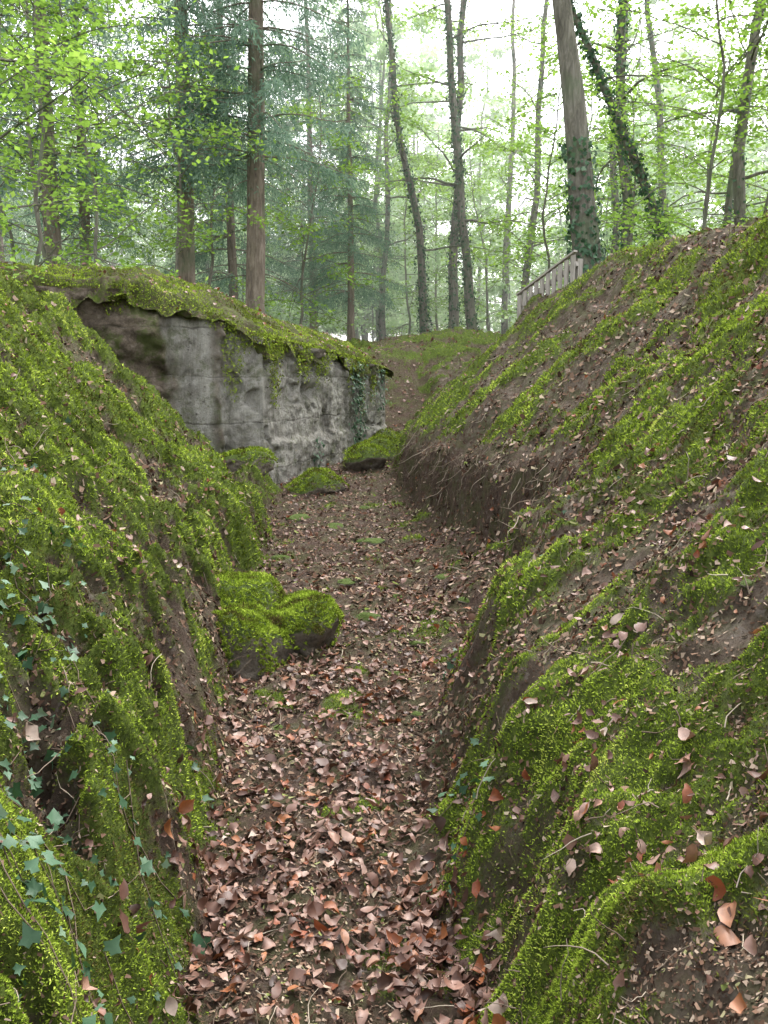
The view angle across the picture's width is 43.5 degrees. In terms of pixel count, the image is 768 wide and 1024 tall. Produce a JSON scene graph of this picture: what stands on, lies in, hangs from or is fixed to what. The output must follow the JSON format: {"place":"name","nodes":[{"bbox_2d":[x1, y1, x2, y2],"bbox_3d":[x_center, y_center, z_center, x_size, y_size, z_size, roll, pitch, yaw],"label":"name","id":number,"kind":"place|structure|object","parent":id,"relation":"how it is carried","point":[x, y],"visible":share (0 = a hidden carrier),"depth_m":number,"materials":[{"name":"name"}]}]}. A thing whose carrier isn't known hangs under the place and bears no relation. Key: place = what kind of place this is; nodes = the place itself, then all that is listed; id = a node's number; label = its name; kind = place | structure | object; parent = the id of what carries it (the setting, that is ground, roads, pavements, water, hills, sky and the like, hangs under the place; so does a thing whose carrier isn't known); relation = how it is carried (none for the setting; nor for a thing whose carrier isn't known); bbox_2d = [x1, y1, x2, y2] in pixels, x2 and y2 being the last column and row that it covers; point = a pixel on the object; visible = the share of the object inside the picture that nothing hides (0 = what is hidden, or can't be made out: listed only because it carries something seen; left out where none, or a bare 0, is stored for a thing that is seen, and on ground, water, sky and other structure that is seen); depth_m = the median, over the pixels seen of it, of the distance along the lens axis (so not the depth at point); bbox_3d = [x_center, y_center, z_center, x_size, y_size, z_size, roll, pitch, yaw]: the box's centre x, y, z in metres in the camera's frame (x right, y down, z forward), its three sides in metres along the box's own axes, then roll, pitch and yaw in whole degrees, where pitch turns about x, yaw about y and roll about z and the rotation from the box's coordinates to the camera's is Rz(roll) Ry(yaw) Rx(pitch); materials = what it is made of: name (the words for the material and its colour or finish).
{"place":"outdoors","nodes":[
{"label":"outdoors","id":0,"kind":"place"},
{"bbox_2d":[0,215,767,1023],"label":"forest ground","id":1,"kind":"structure","parent":0,"point":[174,605],"depth_m":3.50,"materials":[{"name":"soil"}]},
{"bbox_2d":[0,5,77,265],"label":"spruce tree","id":2,"kind":"object","parent":1,"relation":"on","point":[14,234],"visible":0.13,"depth_m":29.50,"materials":[{"name":"green plant"}]},
{"bbox_2d":[0,0,114,266],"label":"young beech","id":3,"kind":"object","parent":1,"relation":"on","point":[15,175],"visible":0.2,"depth_m":19.76,"materials":[{"name":"green plant"}]},
{"bbox_2d":[0,0,149,282],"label":"young beech","id":4,"kind":"object","parent":1,"relation":"on","point":[9,49],"visible":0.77,"depth_m":11.51,"materials":[{"name":"green plant"}]},
{"bbox_2d":[0,0,158,265],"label":"spruce tree","id":5,"kind":"object","parent":1,"relation":"on","point":[56,236],"visible":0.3,"depth_m":21.55,"materials":[{"name":"green plant"}]},
{"bbox_2d":[0,0,170,266],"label":"spruce tree","id":6,"kind":"object","parent":1,"relation":"on","point":[84,222],"visible":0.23,"depth_m":23.10,"materials":[{"name":"green plant"}]},
{"bbox_2d":[0,0,199,266],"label":"young beech","id":7,"kind":"object","parent":1,"relation":"on","point":[34,144],"visible":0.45,"depth_m":18.52,"materials":[{"name":"green plant"}]},
{"bbox_2d":[0,0,217,265],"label":"young beech","id":8,"kind":"object","parent":1,"relation":"on","point":[134,195],"visible":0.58,"depth_m":15.54,"materials":[{"name":"green plant"}]},
{"bbox_2d":[0,0,239,280],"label":"young beech","id":9,"kind":"object","parent":1,"relation":"on","point":[36,42],"visible":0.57,"depth_m":13.61,"materials":[{"name":"green plant"}]},
{"bbox_2d":[0,0,257,203],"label":"beech tree","id":10,"kind":"object","parent":1,"relation":"on","point":[80,55],"visible":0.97,"depth_m":12.40,"materials":[{"name":"green plant"}]},
{"bbox_2d":[34,26,276,313],"bbox_3d":[-4.222,-5.798,18.696,4.925,6.883,5.069,0,8,7],"label":"young beech","id":11,"kind":"object","parent":1,"relation":"on","point":[173,46],"visible":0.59,"depth_m":17.90,"materials":[{"name":"green plant"}]},
{"bbox_2d":[55,0,290,283],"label":"spruce tree","id":12,"kind":"object","parent":1,"relation":"on","point":[186,264],"visible":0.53,"depth_m":19.57,"materials":[{"name":"green plant"}]},
{"bbox_2d":[0,261,393,486],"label":"concrete bunker","id":13,"kind":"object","parent":1,"relation":"on","point":[220,371],"visible":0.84,"depth_m":11.79,"materials":[{"name":"concrete"}]},
{"bbox_2d":[140,0,312,311],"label":"spruce tree","id":14,"kind":"object","parent":1,"relation":"on","point":[231,248],"visible":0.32,"depth_m":26.18,"materials":[{"name":"green plant"}]},
{"bbox_2d":[115,16,340,324],"bbox_3d":[-4.424,-7.800,24.160,5.293,8.434,6.191,-4,9,-25],"label":"young beech","id":15,"kind":"object","parent":1,"relation":"on","point":[211,273],"visible":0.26,"depth_m":23.67,"materials":[{"name":"green plant"}]},
{"bbox_2d":[104,0,377,314],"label":"spruce tree","id":16,"kind":"object","parent":1,"relation":"on","point":[255,256],"visible":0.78,"depth_m":19.39,"materials":[{"name":"green plant"}]},
{"bbox_2d":[220,445,278,475],"bbox_3d":[-1.671,-0.574,11.300,0.843,0.446,0.730,-4,9,-27],"label":"mossy rock","id":17,"kind":"object","parent":1,"relation":"on","point":[258,457],"visible":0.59,"depth_m":11.10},
{"bbox_2d":[214,569,285,612],"bbox_3d":[-0.968,0.611,5.919,0.807,0.490,0.731,0,8,0],"label":"mossy boulder","id":18,"kind":"object","parent":1,"relation":"on","point":[237,589],"visible":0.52,"depth_m":5.78,"materials":[{"name":"green plant"}]},
{"bbox_2d":[211,602,299,678],"bbox_3d":[-0.794,0.766,5.410,0.613,0.513,0.606,-6,10,-36],"label":"mossy boulder","id":19,"kind":"object","parent":1,"relation":"on","point":[257,638],"visible":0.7,"depth_m":5.21,"materials":[{"name":"green plant"}]},
{"bbox_2d":[271,724,282,730],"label":"stone","id":20,"kind":"object","parent":1,"relation":"on","point":[277,728],"visible":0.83,"depth_m":4.47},
{"bbox_2d":[271,555,290,560],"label":"stone","id":21,"kind":"object","parent":1,"relation":"on","point":[288,558],"visible":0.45,"depth_m":8.48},
{"bbox_2d":[285,513,309,521],"bbox_3d":[-0.918,0.079,10.306,0.272,0.112,0.218,0,8,0],"label":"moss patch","id":22,"kind":"object","parent":1,"relation":"on","point":[298,516],"visible":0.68,"depth_m":10.26,"materials":[{"name":"green plant"}]},
{"bbox_2d":[265,589,345,655],"bbox_3d":[-0.490,0.708,5.718,0.525,0.461,0.597,-3,9,-24],"label":"mossy boulder","id":23,"kind":"object","parent":1,"relation":"on","point":[311,618],"visible":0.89,"depth_m":5.56,"materials":[{"name":"green plant"}]},
{"bbox_2d":[244,0,387,328],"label":"spruce tree","id":24,"kind":"object","parent":1,"relation":"on","point":[311,146],"visible":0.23,"depth_m":32.50,"materials":[{"name":"green plant"}]},
{"bbox_2d":[284,467,349,494],"bbox_3d":[-0.859,-0.334,12.013,0.677,0.488,0.892,4,9,30],"label":"mossy rock","id":25,"kind":"object","parent":1,"relation":"on","point":[317,480],"visible":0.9,"depth_m":11.87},
{"bbox_2d":[240,72,406,333],"bbox_3d":[-1.716,-7.427,24.469,4.549,7.193,4.648,7,10,42],"label":"young beech","id":26,"kind":"object","parent":1,"relation":"on","point":[343,167],"visible":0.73,"depth_m":24.21,"materials":[{"name":"green plant"}]},
{"bbox_2d":[0,412,657,1023],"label":"ground ivy","id":27,"kind":"object","parent":1,"relation":"on","point":[30,934],"visible":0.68,"depth_m":2.41,"materials":[{"name":"green plant"}]},
{"bbox_2d":[326,523,343,528],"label":"stone","id":28,"kind":"object","parent":1,"relation":"on","point":[332,525],"visible":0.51,"depth_m":9.88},
{"bbox_2d":[337,578,355,585],"bbox_3d":[-0.294,0.564,7.539,0.165,0.077,0.187,0,8,0],"label":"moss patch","id":29,"kind":"object","parent":1,"relation":"on","point":[347,581],"visible":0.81,"depth_m":7.49,"materials":[{"name":"green plant"}]},
{"bbox_2d":[286,0,408,340],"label":"spruce tree","id":30,"kind":"object","parent":1,"relation":"on","point":[351,246],"visible":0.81,"depth_m":25.96,"materials":[{"name":"green plant"}]},
{"bbox_2d":[357,506,369,510],"bbox_3d":[-0.197,-0.018,10.894,0.225,0.118,0.230,0,8,0],"label":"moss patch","id":31,"kind":"object","parent":1,"relation":"on","point":[363,507],"visible":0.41,"depth_m":10.82,"materials":[{"name":"green plant"}]},
{"bbox_2d":[342,442,391,469],"bbox_3d":[-0.250,-0.729,13.792,0.719,0.560,0.848,0,8,0],"label":"mossy rock","id":32,"kind":"object","parent":1,"relation":"on","point":[363,457],"visible":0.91,"depth_m":13.58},
{"bbox_2d":[354,612,383,621],"bbox_3d":[-0.101,0.700,6.348,0.189,0.083,0.142,4,9,29],"label":"moss patch","id":33,"kind":"object","parent":1,"relation":"on","point":[363,615],"visible":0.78,"depth_m":6.31,"materials":[{"name":"green plant"}]},
{"bbox_2d":[356,538,385,545],"bbox_3d":[-0.122,0.310,9.141,0.297,0.130,0.224,6,10,35],"label":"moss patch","id":34,"kind":"object","parent":1,"relation":"on","point":[374,541],"visible":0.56,"depth_m":9.07,"materials":[{"name":"green plant"}]},
{"bbox_2d":[348,433,398,461],"bbox_3d":[-0.155,-0.918,15.014,1.126,0.627,0.739,4,9,29],"label":"mossy rock","id":35,"kind":"object","parent":1,"relation":"on","point":[388,444],"visible":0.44,"depth_m":14.87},
{"bbox_2d":[377,852,387,856],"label":"stone","id":36,"kind":"object","parent":1,"relation":"on","point":[382,855],"visible":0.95,"depth_m":3.18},
{"bbox_2d":[317,0,449,340],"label":"beech tree","id":37,"kind":"object","parent":1,"relation":"on","point":[382,328],"visible":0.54,"depth_m":32.76,"materials":[{"name":"green plant"}]},
{"bbox_2d":[0,212,767,1023],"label":"moss carpet","id":38,"kind":"object","parent":1,"relation":"on","point":[608,910],"visible":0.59,"depth_m":3.17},
{"bbox_2d":[0,210,767,1023],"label":"leaf crumbs","id":39,"kind":"object","parent":1,"relation":"on","point":[662,550],"visible":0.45,"depth_m":3.77,"materials":[{"name":"brown plant"}]},
{"bbox_2d":[0,214,767,1023],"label":"fallen leaves","id":40,"kind":"object","parent":1,"relation":"on","point":[424,930],"visible":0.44,"depth_m":2.96,"materials":[{"name":"brown plant"}]},
{"bbox_2d":[0,0,767,340],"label":"distant forest","id":41,"kind":"object","parent":1,"relation":"on","point":[368,320],"visible":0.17,"depth_m":43.30,"materials":[{"name":"green plant"}]},
{"bbox_2d":[0,214,767,1023],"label":"twigs and roots","id":42,"kind":"object","parent":1,"relation":"on","point":[500,460],"visible":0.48,"depth_m":3.45,"materials":[{"name":"brown wood"}]},
{"bbox_2d":[370,427,400,442],"bbox_3d":[0.046,-1.115,16.192,0.913,0.632,0.872,0,8,0],"label":"mossy rock","id":43,"kind":"object","parent":1,"relation":"on","point":[395,434],"visible":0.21,"depth_m":16.16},
{"bbox_2d":[387,671,404,675],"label":"stone","id":44,"kind":"object","parent":1,"relation":"on","point":[397,672],"visible":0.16,"depth_m":5.16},
{"bbox_2d":[268,0,544,334],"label":"ivy clad tree","id":45,"kind":"object","parent":1,"relation":"on","point":[422,298],"visible":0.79,"depth_m":27.80,"materials":[{"name":"green plant"}]},
{"bbox_2d":[335,134,484,341],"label":"young beech","id":46,"kind":"object","parent":1,"relation":"on","point":[430,158],"visible":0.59,"depth_m":35.16,"materials":[{"name":"green plant"}]},
{"bbox_2d":[410,711,422,717],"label":"stone","id":47,"kind":"object","parent":1,"relation":"on","point":[415,714],"visible":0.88,"depth_m":4.56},
{"bbox_2d":[409,641,426,646],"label":"stone","id":48,"kind":"object","parent":1,"relation":"on","point":[413,643],"visible":0.76,"depth_m":5.83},
{"bbox_2d":[361,110,511,337],"bbox_3d":[1.540,-10.595,37.651,6.568,9.181,5.727,5,9,33],"label":"young beech","id":49,"kind":"object","parent":1,"relation":"on","point":[436,232],"visible":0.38,"depth_m":37.06,"materials":[{"name":"green plant"}]},
{"bbox_2d":[433,574,449,581],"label":"stone","id":50,"kind":"object","parent":1,"relation":"on","point":[440,577],"visible":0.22,"depth_m":7.50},
{"bbox_2d":[338,0,570,330],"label":"ivy clad tree","id":51,"kind":"object","parent":1,"relation":"on","point":[470,313],"visible":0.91,"depth_m":27.07,"materials":[{"name":"green plant"}]},
{"bbox_2d":[458,596,469,603],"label":"stone","id":52,"kind":"object","parent":1,"relation":"on","point":[463,600],"visible":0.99,"depth_m":6.52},
{"bbox_2d":[356,0,586,328],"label":"ivy clad tree","id":53,"kind":"object","parent":1,"relation":"on","point":[454,310],"visible":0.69,"depth_m":28.98,"materials":[{"name":"green plant"}]},
{"bbox_2d":[401,132,550,330],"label":"young beech","id":54,"kind":"object","parent":1,"relation":"on","point":[473,190],"visible":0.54,"depth_m":32.19,"materials":[{"name":"green plant"}]},
{"bbox_2d":[426,0,601,333],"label":"beech tree","id":55,"kind":"object","parent":1,"relation":"on","point":[504,327],"visible":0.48,"depth_m":36.33,"materials":[{"name":"green plant"}]},
{"bbox_2d":[428,0,642,319],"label":"beech tree","id":56,"kind":"object","parent":1,"relation":"on","point":[536,174],"visible":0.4,"depth_m":29.71,"materials":[{"name":"green plant"}]},
{"bbox_2d":[516,250,582,317],"bbox_3d":[2.379,-2.679,14.042,0.170,2.057,1.365,-4,9,-28],"label":"wooden fence","id":57,"kind":"object","parent":1,"relation":"on","point":[574,269],"visible":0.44,"depth_m":13.73,"materials":[{"name":"grey wood"}]},
{"bbox_2d":[471,17,631,292],"bbox_3d":[3.998,-7.398,22.734,4.548,7.193,4.648,-2,8,-25],"label":"young beech","id":58,"kind":"object","parent":1,"relation":"on","point":[546,130],"visible":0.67,"depth_m":22.64,"materials":[{"name":"green plant"}]},
{"bbox_2d":[473,68,681,306],"bbox_3d":[5.425,-8.379,27.420,5.910,8.260,6.083,0,9,-9],"label":"young beech","id":59,"kind":"object","parent":1,"relation":"on","point":[562,138],"visible":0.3,"depth_m":26.66,"materials":[{"name":"green plant"}]},
{"bbox_2d":[552,0,678,281],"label":"leaning ivy tree","id":60,"kind":"object","parent":1,"relation":"on","point":[583,229],"visible":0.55,"depth_m":14.55,"materials":[{"name":"grey plant"}]},
{"bbox_2d":[484,2,764,270],"bbox_3d":[6.721,-12.126,25.376,7.401,16.214,5.300,-2,8,-17],"label":"ivy clad tree","id":61,"kind":"object","parent":1,"relation":"on","point":[615,231],"visible":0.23,"depth_m":26.08,"materials":[{"name":"green plant"}]},
{"bbox_2d":[523,0,732,241],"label":"fallen leaning tree","id":62,"kind":"object","parent":1,"relation":"on","point":[638,168],"visible":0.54,"depth_m":17.26,"materials":[{"name":"green plant"}]},
{"bbox_2d":[543,56,717,247],"bbox_3d":[4.798,-5.870,18.695,3.639,5.754,3.719,0,9,14],"label":"young beech","id":63,"kind":"object","parent":1,"relation":"on","point":[634,126],"visible":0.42,"depth_m":18.33,"materials":[{"name":"green plant"}]},
{"bbox_2d":[503,0,767,250],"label":"ivy clad tree","id":64,"kind":"object","parent":1,"relation":"on","point":[621,63],"visible":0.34,"depth_m":20.98,"materials":[{"name":"green plant"}]},
{"bbox_2d":[552,0,741,260],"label":"ivy clad tree","id":65,"kind":"object","parent":1,"relation":"on","point":[657,86],"visible":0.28,"depth_m":28.55,"materials":[{"name":"green plant"}]},
{"bbox_2d":[559,0,767,255],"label":"young beech","id":66,"kind":"object","parent":1,"relation":"on","point":[761,136],"visible":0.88,"depth_m":15.48,"materials":[{"name":"green plant"}]},
{"bbox_2d":[603,0,767,251],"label":"beech tree","id":67,"kind":"object","parent":1,"relation":"on","point":[729,197],"visible":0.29,"depth_m":20.32,"materials":[{"name":"green plant"}]},
{"bbox_2d":[614,0,767,238],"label":"young beech","id":68,"kind":"object","parent":1,"relation":"on","point":[718,185],"visible":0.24,"depth_m":23.29,"materials":[{"name":"green plant"}]},
{"bbox_2d":[637,0,767,224],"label":"beech tree","id":69,"kind":"object","parent":1,"relation":"on","point":[739,201],"visible":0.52,"depth_m":17.39,"materials":[{"name":"green plant"}]},
{"bbox_2d":[658,0,767,229],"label":"young beech","id":70,"kind":"object","parent":1,"relation":"on","point":[765,205],"visible":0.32,"depth_m":19.43,"materials":[{"name":"green plant"}]},
{"bbox_2d":[687,0,767,234],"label":"young beech","id":71,"kind":"object","parent":1,"relation":"on","point":[758,73],"visible":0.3,"depth_m":16.04,"materials":[{"name":"green plant"}]},
{"bbox_2d":[703,48,767,115],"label":"beech tree","id":72,"kind":"object","parent":1,"relation":"on","point":[743,96],"visible":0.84,"depth_m":16.78,"materials":[{"name":"green plant"}]},
{"bbox_2d":[740,579,751,587],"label":"stone","id":73,"kind":"object","parent":1,"relation":"on","point":[743,583],"visible":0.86,"depth_m":2.64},
{"bbox_2d":[1,0,767,341],"label":"sky","id":74,"kind":"structure","parent":0,"point":[492,11],"materials":[{"name":"white"}]}
]}

